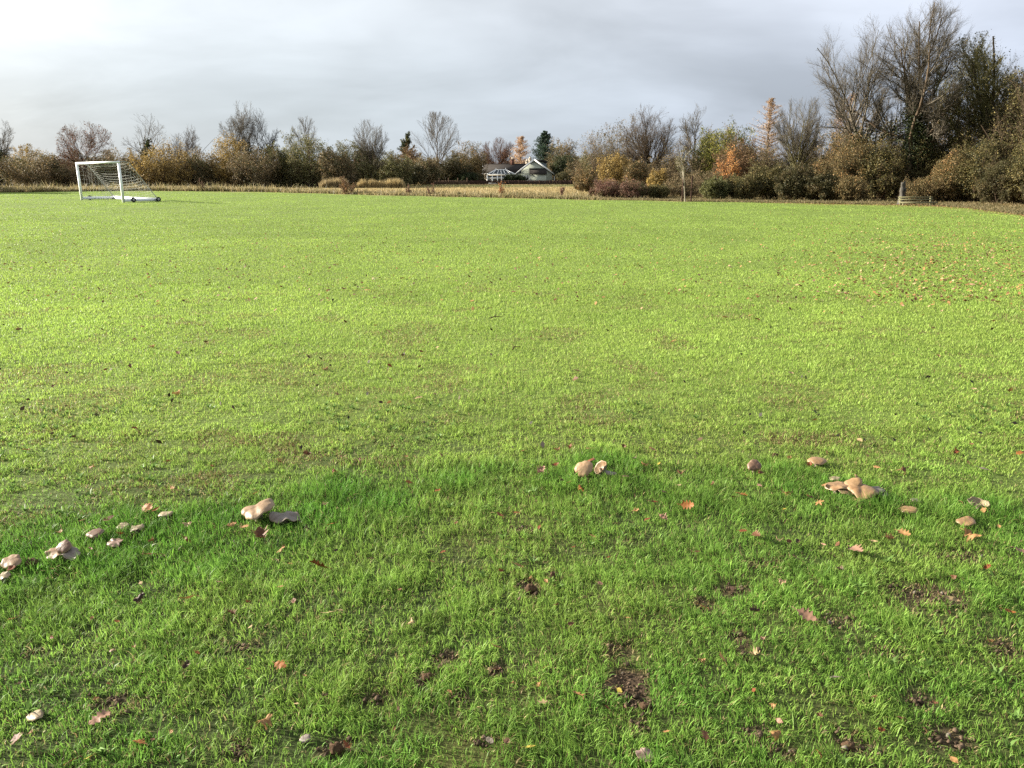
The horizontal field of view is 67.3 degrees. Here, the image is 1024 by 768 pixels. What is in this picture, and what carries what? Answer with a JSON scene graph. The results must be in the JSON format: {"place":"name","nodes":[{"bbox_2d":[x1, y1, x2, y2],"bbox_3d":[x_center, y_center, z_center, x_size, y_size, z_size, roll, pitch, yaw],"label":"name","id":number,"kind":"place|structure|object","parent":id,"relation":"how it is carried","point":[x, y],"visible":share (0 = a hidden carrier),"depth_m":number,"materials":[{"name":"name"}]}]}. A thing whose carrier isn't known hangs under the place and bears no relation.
{"place":"outdoors","nodes":[
{"label":"outdoors","id":0,"kind":"place"},
{"bbox_2d":[50,183,680,197],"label":"meadow grass","id":1,"kind":"structure","parent":0,"point":[550,188],"depth_m":90.75,"materials":[{"name":"plant"}]},
{"bbox_2d":[0,179,1023,767],"bbox_3d":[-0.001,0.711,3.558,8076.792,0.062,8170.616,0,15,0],"label":"ground","id":2,"kind":"structure","parent":0,"point":[36,497],"depth_m":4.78,"materials":[{"name":"plant"}]},
{"bbox_2d":[0,119,13,182],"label":"bare tree","id":3,"kind":"object","parent":2,"relation":"on","point":[3,152],"visible":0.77,"depth_m":107.03,"materials":[{"name":"brown plant"}]},
{"bbox_2d":[0,554,21,571],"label":"mushroom","id":4,"kind":"object","parent":2,"relation":"on","point":[15,559],"visible":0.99,"depth_m":3.25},
{"bbox_2d":[5,143,52,186],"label":"shrub","id":5,"kind":"object","parent":2,"relation":"on","point":[26,149],"visible":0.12,"depth_m":100.93,"materials":[{"name":"brown plant"}]},
{"bbox_2d":[0,150,70,185],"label":"shrub","id":6,"kind":"object","parent":2,"relation":"on","point":[28,175],"visible":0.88,"depth_m":92.17,"materials":[{"name":"brown plant"}]},
{"bbox_2d":[55,539,71,560],"bbox_3d":[-1.947,0.733,3.353,0.072,0.099,0.051,3,16,12],"label":"mushroom","id":7,"kind":"object","parent":2,"relation":"on","point":[65,545],"visible":1,"depth_m":3.34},
{"bbox_2d":[61,546,80,561],"bbox_3d":[-1.913,0.750,3.342,0.088,0.074,0.070,0,15,0],"label":"mushroom","id":8,"kind":"object","parent":2,"relation":"on","point":[72,552],"visible":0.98,"depth_m":3.33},
{"bbox_2d":[39,148,107,186],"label":"shrub","id":9,"kind":"object","parent":2,"relation":"on","point":[71,174],"visible":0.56,"depth_m":94.01,"materials":[{"name":"brown plant"}]},
{"bbox_2d":[55,120,114,185],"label":"hawthorn tree","id":10,"kind":"object","parent":2,"relation":"on","point":[70,153],"visible":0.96,"depth_m":88.87,"materials":[{"name":"brown plant"}]},
{"bbox_2d":[85,145,143,186],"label":"shrub","id":11,"kind":"object","parent":2,"relation":"on","point":[115,178],"visible":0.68,"depth_m":97.26,"materials":[{"name":"brown plant"}]},
{"bbox_2d":[75,161,160,202],"bbox_3d":[-25.862,-13.244,50.349,7.530,2.479,2.315,14,20,41],"label":"football goal","id":12,"kind":"object","parent":2,"relation":"on","point":[127,198],"visible":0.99,"depth_m":49.66,"materials":[{"name":"metal"}]},
{"bbox_2d":[121,113,165,185],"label":"dead looking tree","id":13,"kind":"object","parent":2,"relation":"on","point":[147,144],"visible":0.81,"depth_m":104.71,"materials":[{"name":"brown plant"}]},
{"bbox_2d":[125,135,196,185],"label":"shrub","id":14,"kind":"object","parent":2,"relation":"on","point":[153,175],"visible":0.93,"depth_m":95.00,"materials":[{"name":"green plant"}]},
{"bbox_2d":[169,127,213,184],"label":"bare tree","id":15,"kind":"object","parent":2,"relation":"on","point":[187,148],"visible":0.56,"depth_m":105.03,"materials":[{"name":"brown plant"}]},
{"bbox_2d":[175,146,224,186],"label":"shrub","id":16,"kind":"object","parent":2,"relation":"on","point":[201,174],"visible":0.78,"depth_m":98.47,"materials":[{"name":"brown plant"}]},
{"bbox_2d":[202,130,253,186],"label":"shrub","id":17,"kind":"object","parent":2,"relation":"on","point":[227,175],"visible":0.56,"depth_m":98.98,"materials":[{"name":"brown plant"}]},
{"bbox_2d":[219,102,253,185],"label":"tall bare tree","id":18,"kind":"object","parent":2,"relation":"on","point":[241,127],"visible":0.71,"depth_m":106.19,"materials":[{"name":"brown plant"}]},
{"bbox_2d":[233,104,262,181],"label":"tall bare tree","id":19,"kind":"object","parent":2,"relation":"on","point":[250,147],"visible":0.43,"depth_m":107.81,"materials":[{"name":"brown plant"}]},
{"bbox_2d":[223,143,281,186],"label":"shrub","id":20,"kind":"object","parent":2,"relation":"on","point":[241,171],"visible":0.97,"depth_m":95.57,"materials":[{"name":"brown plant"}]},
{"bbox_2d":[241,498,274,521],"bbox_3d":[-1.233,0.626,3.724,0.164,0.106,0.171,0,15,0],"label":"mushroom","id":21,"kind":"object","parent":2,"relation":"on","point":[256,511],"visible":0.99,"depth_m":3.69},
{"bbox_2d":[245,108,279,185],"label":"tall bare tree","id":22,"kind":"object","parent":2,"relation":"on","point":[268,140],"visible":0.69,"depth_m":106.06,"materials":[{"name":"brown plant"}]},
{"bbox_2d":[259,141,300,186],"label":"shrub","id":23,"kind":"object","parent":2,"relation":"on","point":[283,176],"visible":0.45,"depth_m":98.45,"materials":[{"name":"green plant"}]},
{"bbox_2d":[269,511,300,524],"bbox_3d":[-1.094,0.652,3.698,0.158,0.071,0.127,0,15,0],"label":"mushroom","id":24,"kind":"object","parent":2,"relation":"on","point":[285,517],"visible":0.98,"depth_m":3.68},
{"bbox_2d":[274,127,304,186],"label":"willow tree","id":25,"kind":"object","parent":2,"relation":"on","point":[289,139],"visible":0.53,"depth_m":97.96,"materials":[{"name":"green plant"}]},
{"bbox_2d":[291,116,318,182],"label":"bare tree","id":26,"kind":"object","parent":2,"relation":"on","point":[305,126],"visible":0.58,"depth_m":106.34,"materials":[{"name":"brown plant"}]},
{"bbox_2d":[282,132,340,186],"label":"shrub","id":27,"kind":"object","parent":2,"relation":"on","point":[308,162],"visible":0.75,"depth_m":96.06,"materials":[{"name":"green plant"}]},
{"bbox_2d":[318,176,349,187],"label":"reeds","id":28,"kind":"object","parent":2,"relation":"on","point":[332,182],"visible":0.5,"depth_m":92.11,"materials":[{"name":"beige plant"}]},
{"bbox_2d":[315,145,356,183],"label":"shrub","id":29,"kind":"object","parent":2,"relation":"on","point":[327,167],"visible":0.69,"depth_m":94.58,"materials":[{"name":"brown plant"}]},
{"bbox_2d":[329,741,344,755],"bbox_3d":[-0.507,1.059,2.230,0.046,0.047,0.032,0,15,0],"label":"earth clod","id":30,"kind":"object","parent":2,"relation":"on","point":[336,748],"visible":0.95,"depth_m":2.22,"materials":[{"name":"brown soil"}]},
{"bbox_2d":[330,137,371,186],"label":"shrub","id":31,"kind":"object","parent":2,"relation":"on","point":[362,172],"visible":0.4,"depth_m":98.57,"materials":[{"name":"green plant"}]},
{"bbox_2d":[350,120,388,180],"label":"tree","id":32,"kind":"object","parent":2,"relation":"on","point":[368,151],"visible":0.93,"depth_m":99.16,"materials":[{"name":"brown plant"}]},
{"bbox_2d":[356,177,405,188],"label":"reeds","id":33,"kind":"object","parent":2,"relation":"on","point":[390,183],"visible":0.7,"depth_m":92.08,"materials":[{"name":"beige plant"}]},
{"bbox_2d":[371,151,413,185],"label":"shrub","id":34,"kind":"object","parent":2,"relation":"on","point":[403,172],"visible":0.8,"depth_m":103.22,"materials":[{"name":"green plant"}]},
{"bbox_2d":[375,162,431,185],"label":"shrub","id":35,"kind":"object","parent":2,"relation":"on","point":[419,172],"visible":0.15,"depth_m":112.02,"materials":[{"name":"green plant"}]},
{"bbox_2d":[395,142,421,184],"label":"shrub","id":36,"kind":"object","parent":2,"relation":"on","point":[411,156],"visible":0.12,"depth_m":122.03,"materials":[{"name":"brown plant"}]},
{"bbox_2d":[411,151,443,184],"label":"shrub","id":37,"kind":"object","parent":2,"relation":"on","point":[434,170],"visible":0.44,"depth_m":118.44,"materials":[{"name":"green plant"}]},
{"bbox_2d":[410,110,460,184],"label":"tall bare tree","id":38,"kind":"object","parent":2,"relation":"on","point":[444,148],"visible":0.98,"depth_m":121.66,"materials":[{"name":"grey plant"}]},
{"bbox_2d":[438,151,474,180],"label":"shrub","id":39,"kind":"object","parent":2,"relation":"on","point":[451,166],"visible":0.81,"depth_m":131.54,"materials":[{"name":"green plant"}]},
{"bbox_2d":[452,171,479,183],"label":"shrub","id":40,"kind":"object","parent":2,"relation":"on","point":[462,176],"visible":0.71,"depth_m":131.29,"materials":[{"name":"green plant"}]},
{"bbox_2d":[450,140,488,177],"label":"shrub","id":41,"kind":"object","parent":2,"relation":"on","point":[477,164],"visible":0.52,"depth_m":142.73,"materials":[{"name":"brown plant"}]},
{"bbox_2d":[479,137,513,163],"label":"bare tree","id":42,"kind":"object","parent":2,"relation":"on","point":[504,155],"visible":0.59,"depth_m":172.51,"materials":[{"name":"brown plant"}]},
{"bbox_2d":[487,168,515,183],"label":"conservatory","id":43,"kind":"object","parent":2,"relation":"on","point":[496,174],"visible":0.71,"depth_m":140.99,"materials":[{"name":"white paint"}]},
{"bbox_2d":[482,157,525,174],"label":"bungalow","id":44,"kind":"object","parent":2,"relation":"on","point":[513,167],"visible":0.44,"depth_m":151.19,"materials":[{"name":"tile"}]},
{"bbox_2d":[0,206,1017,457],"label":"worm casts","id":45,"kind":"object","parent":2,"relation":"on","point":[542,444],"visible":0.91,"depth_m":5.65,"materials":[{"name":"brown soil"}]},
{"bbox_2d":[0,397,1023,767],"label":"broadleaf weeds","id":46,"kind":"object","parent":2,"relation":"on","point":[100,747],"visible":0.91,"depth_m":3.64,"materials":[{"name":"green plant"}]},
{"bbox_2d":[2,202,1023,336],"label":"fallen leaves","id":47,"kind":"object","parent":2,"relation":"on","point":[902,291],"visible":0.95,"depth_m":13.87,"materials":[{"name":"orange plant"}]},
{"bbox_2d":[510,136,531,163],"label":"larch tree","id":48,"kind":"object","parent":2,"relation":"on","point":[520,150],"visible":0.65,"depth_m":167.17,"materials":[{"name":"orange plant"}]},
{"bbox_2d":[20,525,1023,765],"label":"soil crumbs","id":49,"kind":"object","parent":2,"relation":"on","point":[759,734],"visible":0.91,"depth_m":2.48,"materials":[{"name":"brown soil"}]},
{"bbox_2d":[468,180,576,184],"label":"garden fence","id":50,"kind":"object","parent":2,"relation":"on","point":[529,182],"visible":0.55,"depth_m":127.70,"materials":[{"name":"wood"}]},
{"bbox_2d":[515,157,555,183],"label":"house","id":51,"kind":"structure","parent":2,"relation":"on","point":[534,169],"depth_m":144.29,"materials":[{"name":"paint"}]},
{"bbox_2d":[530,130,556,168],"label":"cedar tree","id":52,"kind":"object","parent":2,"relation":"on","point":[542,144],"visible":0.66,"depth_m":180.89,"materials":[{"name":"green plant"}]},
{"bbox_2d":[545,137,579,177],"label":"shrub","id":53,"kind":"object","parent":2,"relation":"on","point":[566,150],"visible":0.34,"depth_m":164.35,"materials":[{"name":"brown plant"}]},
{"bbox_2d":[550,151,576,180],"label":"shrub","id":54,"kind":"object","parent":2,"relation":"on","point":[560,165],"visible":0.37,"depth_m":143.49,"materials":[{"name":"green plant"}]},
{"bbox_2d":[574,460,592,479],"bbox_3d":[0.394,0.484,4.240,0.100,0.115,0.058,6,16,20],"label":"mushroom","id":55,"kind":"object","parent":2,"relation":"on","point":[584,468],"visible":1,"depth_m":4.22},
{"bbox_2d":[571,163,597,191],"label":"shrub","id":56,"kind":"object","parent":2,"relation":"on","point":[585,183],"visible":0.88,"depth_m":71.12,"materials":[{"name":"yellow plant"}]},
{"bbox_2d":[565,123,627,190],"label":"shrub","id":57,"kind":"object","parent":2,"relation":"on","point":[593,161],"visible":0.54,"depth_m":74.19,"materials":[{"name":"brown plant"}]},
{"bbox_2d":[590,177,623,196],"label":"shrub","id":58,"kind":"object","parent":2,"relation":"on","point":[610,188],"visible":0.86,"depth_m":54.82,"materials":[{"name":"brown plant"}]},
{"bbox_2d":[596,149,630,184],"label":"shrub","id":59,"kind":"object","parent":2,"relation":"on","point":[612,167],"visible":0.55,"depth_m":64.98,"materials":[{"name":"yellow plant"}]},
{"bbox_2d":[599,108,651,175],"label":"twiggy tree","id":60,"kind":"object","parent":2,"relation":"on","point":[623,148],"visible":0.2,"depth_m":76.17,"materials":[{"name":"brown plant"}]},
{"bbox_2d":[618,178,647,197],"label":"shrub","id":61,"kind":"object","parent":2,"relation":"on","point":[633,188],"visible":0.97,"depth_m":53.80,"materials":[{"name":"brown plant"}]},
{"bbox_2d":[620,155,652,184],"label":"shrub","id":62,"kind":"object","parent":2,"relation":"on","point":[632,172],"visible":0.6,"depth_m":63.38,"materials":[{"name":"brown plant"}]},
{"bbox_2d":[622,104,677,171],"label":"many stemmed tree","id":63,"kind":"object","parent":2,"relation":"on","point":[645,139],"visible":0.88,"depth_m":68.47,"materials":[{"name":"brown plant"}]},
{"bbox_2d":[644,182,670,197],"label":"shrub","id":64,"kind":"object","parent":2,"relation":"on","point":[657,191],"visible":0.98,"depth_m":53.86,"materials":[{"name":"green plant"}]},
{"bbox_2d":[646,168,668,186],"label":"shrub","id":65,"kind":"object","parent":2,"relation":"on","point":[655,177],"visible":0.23,"depth_m":60.49,"materials":[{"name":"yellow plant"}]},
{"bbox_2d":[645,135,709,186],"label":"shrub","id":66,"kind":"object","parent":2,"relation":"on","point":[671,168],"visible":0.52,"depth_m":66.64,"materials":[{"name":"plant"}]},
{"bbox_2d":[663,172,701,197],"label":"shrub","id":67,"kind":"object","parent":2,"relation":"on","point":[676,188],"visible":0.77,"depth_m":54.84,"materials":[{"name":"brown plant"}]},
{"bbox_2d":[674,147,691,201],"bbox_3d":[10.722,-13.189,48.547,1.028,3.542,1.130,-3,16,-12],"label":"sapling","id":68,"kind":"object","parent":2,"relation":"on","point":[680,165],"visible":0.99,"depth_m":48.39,"materials":[{"name":"brown plant"}]},
{"bbox_2d":[678,103,711,170],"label":"ash tree","id":69,"kind":"object","parent":2,"relation":"on","point":[685,126],"visible":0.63,"depth_m":69.97,"materials":[{"name":"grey plant"}]},
{"bbox_2d":[679,166,730,196],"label":"shrub","id":70,"kind":"object","parent":2,"relation":"on","point":[699,181],"visible":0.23,"depth_m":57.75,"materials":[{"name":"brown plant"}]},
{"bbox_2d":[698,173,729,199],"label":"shrub","id":71,"kind":"object","parent":2,"relation":"on","point":[712,187],"visible":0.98,"depth_m":51.98,"materials":[{"name":"green plant"}]},
{"bbox_2d":[690,115,758,184],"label":"shrub","id":72,"kind":"object","parent":2,"relation":"on","point":[709,145],"visible":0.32,"depth_m":66.48,"materials":[{"name":"green plant"}]},
{"bbox_2d":[714,145,740,196],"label":"shrub","id":73,"kind":"object","parent":2,"relation":"on","point":[732,169],"visible":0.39,"depth_m":59.38,"materials":[{"name":"orange plant"}]},
{"bbox_2d":[711,131,766,178],"bbox_3d":[18.078,-17.543,61.569,4.624,5.156,3.904,0,15,0],"label":"shrub","id":74,"kind":"object","parent":2,"relation":"on","point":[742,161],"visible":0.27,"depth_m":60.98,"materials":[{"name":"plant"}]},
{"bbox_2d":[722,171,763,199],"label":"shrub","id":75,"kind":"object","parent":2,"relation":"on","point":[741,188],"visible":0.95,"depth_m":51.84,"materials":[{"name":"green plant"}]},
{"bbox_2d":[737,139,787,173],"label":"shrub","id":76,"kind":"object","parent":2,"relation":"on","point":[764,156],"visible":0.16,"depth_m":62.77,"materials":[{"name":"brown plant"}]},
{"bbox_2d":[746,98,789,164],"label":"larch tree","id":77,"kind":"object","parent":2,"relation":"on","point":[767,127],"visible":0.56,"depth_m":73.89,"materials":[{"name":"orange plant"}]},
{"bbox_2d":[745,157,791,198],"bbox_3d":[17.665,-14.146,53.183,3.162,2.997,2.768,0,15,0],"label":"shrub","id":78,"kind":"object","parent":2,"relation":"on","point":[766,179],"visible":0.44,"depth_m":52.63,"materials":[{"name":"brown plant"}]},
{"bbox_2d":[772,161,816,199],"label":"shrub","id":79,"kind":"object","parent":2,"relation":"on","point":[793,178],"visible":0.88,"depth_m":49.77,"materials":[{"name":"green plant"}]},
{"bbox_2d":[772,95,828,169],"bbox_3d":[21.334,-17.649,57.343,4.124,7.476,3.965,0,15,0],"label":"dome tree","id":80,"kind":"object","parent":2,"relation":"on","point":[796,142],"visible":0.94,"depth_m":56.86,"materials":[{"name":"brown plant"}]},
{"bbox_2d":[791,606,816,620],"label":"fallen leaf","id":81,"kind":"object","parent":2,"relation":"on","point":[807,615],"visible":1,"depth_m":2.86,"materials":[{"name":"brown plant"}]},
{"bbox_2d":[800,170,840,200],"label":"shrub","id":82,"kind":"object","parent":2,"relation":"on","point":[819,187],"visible":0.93,"depth_m":48.95,"materials":[{"name":"green plant"}]},
{"bbox_2d":[800,116,847,161],"bbox_3d":[26.732,-19.341,65.131,4.793,6.797,4.699,0,15,0],"label":"twiggy tree","id":83,"kind":"object","parent":2,"relation":"on","point":[823,137],"visible":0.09,"depth_m":64.92,"materials":[{"name":"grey plant"}]},
{"bbox_2d":[824,481,847,493],"bbox_3d":[1.711,0.554,4.050,0.132,0.074,0.120,0,15,0],"label":"mushroom","id":84,"kind":"object","parent":2,"relation":"on","point":[835,486],"visible":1,"depth_m":4.02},
{"bbox_2d":[809,133,863,179],"bbox_3d":[23.192,-15.434,54.773,4.206,4.628,3.640,0,15,0],"label":"shrub","id":85,"kind":"object","parent":2,"relation":"on","point":[824,167],"visible":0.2,"depth_m":54.20,"materials":[{"name":"brown plant"}]},
{"bbox_2d":[830,172,869,200],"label":"shrub","id":86,"kind":"object","parent":2,"relation":"on","point":[845,190],"visible":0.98,"depth_m":48.11,"materials":[{"name":"brown plant"}]},
{"bbox_2d":[805,13,909,198],"bbox_3d":[23.648,-18.697,52.758,8.322,11.981,6.635,-14,21,-42],"label":"ash tree","id":87,"kind":"object","parent":2,"relation":"on","point":[840,112],"visible":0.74,"depth_m":51.68,"materials":[{"name":"brown plant"}]},
{"bbox_2d":[829,123,887,199],"bbox_3d":[23.315,-14.904,51.968,3.870,5.108,3.529,0,15,0],"label":"shrub","id":88,"kind":"object","parent":2,"relation":"on","point":[841,165],"visible":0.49,"depth_m":51.43,"materials":[{"name":"brown plant"}]},
{"bbox_2d":[847,484,878,499],"bbox_3d":[1.812,0.571,3.979,0.146,0.084,0.131,0,15,0],"label":"mushroom","id":89,"kind":"object","parent":2,"relation":"on","point":[856,490],"visible":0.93,"depth_m":3.95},
{"bbox_2d":[855,132,910,199],"bbox_3d":[24.527,-14.318,50.912,3.502,4.524,3.175,0,15,0],"label":"shrub","id":90,"kind":"object","parent":2,"relation":"on","point":[893,173],"visible":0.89,"depth_m":50.50,"materials":[{"name":"brown plant"}]},
{"bbox_2d":[869,111,907,159],"bbox_3d":[28.325,-17.085,57.510,4.199,6.446,3.688,0,15,0],"label":"twiggy tree","id":91,"kind":"object","parent":2,"relation":"on","point":[892,144],"visible":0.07,"depth_m":56.48,"materials":[{"name":"brown plant"}]},
{"bbox_2d":[852,0,974,192],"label":"ash tree","id":92,"kind":"object","parent":2,"relation":"on","point":[917,105],"visible":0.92,"depth_m":49.32,"materials":[{"name":"brown plant"}]},
{"bbox_2d":[899,176,942,201],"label":"shrub","id":93,"kind":"object","parent":2,"relation":"on","point":[918,188],"visible":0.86,"depth_m":48.10,"materials":[{"name":"brown plant"}]},
{"bbox_2d":[898,127,952,193],"bbox_3d":[28.029,-14.810,51.904,3.549,4.933,3.601,11,19,35],"label":"shrub","id":94,"kind":"object","parent":2,"relation":"on","point":[928,165],"visible":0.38,"depth_m":51.32,"materials":[{"name":"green plant"}]},
{"bbox_2d":[925,147,976,201],"bbox_3d":[27.753,-13.071,48.362,3.000,3.430,2.822,0,15,0],"label":"shrub","id":95,"kind":"object","parent":2,"relation":"on","point":[946,182],"visible":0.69,"depth_m":47.83,"materials":[{"name":"brown plant"}]},
{"bbox_2d":[928,29,1023,161],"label":"oak tree","id":96,"kind":"object","parent":2,"relation":"on","point":[981,97],"visible":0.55,"depth_m":49.06,"materials":[{"name":"green plant"}]},
{"bbox_2d":[941,104,1013,200],"bbox_3d":[29.895,-15.055,49.773,3.869,6.564,3.410,0,15,0],"label":"twiggy tree","id":97,"kind":"object","parent":2,"relation":"on","point":[971,144],"visible":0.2,"depth_m":49.45,"materials":[{"name":"brown plant"}]},
{"bbox_2d":[967,496,989,508],"bbox_3d":[2.344,0.608,3.869,0.099,0.073,0.043,5,16,17],"label":"mushroom","id":98,"kind":"object","parent":2,"relation":"on","point":[975,501],"visible":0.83,"depth_m":3.87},
{"bbox_2d":[948,130,1009,201],"bbox_3d":[28.740,-13.268,47.221,3.431,4.422,3.440,0,15,0],"label":"shrub","id":99,"kind":"object","parent":2,"relation":"on","point":[980,163],"visible":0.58,"depth_m":46.91,"materials":[{"name":"brown plant"}]},
{"bbox_2d":[975,153,1023,203],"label":"shrub","id":100,"kind":"object","parent":2,"relation":"on","point":[998,193],"visible":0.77,"depth_m":44.45,"materials":[{"name":"green plant"}]},
{"bbox_2d":[981,59,1023,201],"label":"twiggy tree","id":101,"kind":"object","parent":2,"relation":"on","point":[1015,120],"visible":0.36,"depth_m":46.68,"materials":[{"name":"brown plant"}]},
{"bbox_2d":[987,76,1023,153],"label":"oak tree","id":102,"kind":"object","parent":2,"relation":"on","point":[1010,95],"visible":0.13,"depth_m":47.84,"materials":[{"name":"brown plant"}]},
{"bbox_2d":[991,93,1023,201],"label":"twiggy tree","id":103,"kind":"object","parent":2,"relation":"on","point":[1007,120],"visible":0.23,"depth_m":47.30,"materials":[{"name":"brown plant"}]},
{"bbox_2d":[998,140,1023,203],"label":"shrub","id":104,"kind":"object","parent":2,"relation":"on","point":[1017,176],"visible":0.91,"depth_m":43.42,"materials":[{"name":"green plant"}]},
{"bbox_2d":[0,179,1023,215],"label":"verge grass","id":105,"kind":"structure","parent":0,"point":[1017,208],"depth_m":60.00,"materials":[{"name":"plant"}]},
{"bbox_2d":[0,0,1023,167],"label":"sky","id":106,"kind":"structure","parent":0,"point":[508,70],"materials":[{"name":"grey"}]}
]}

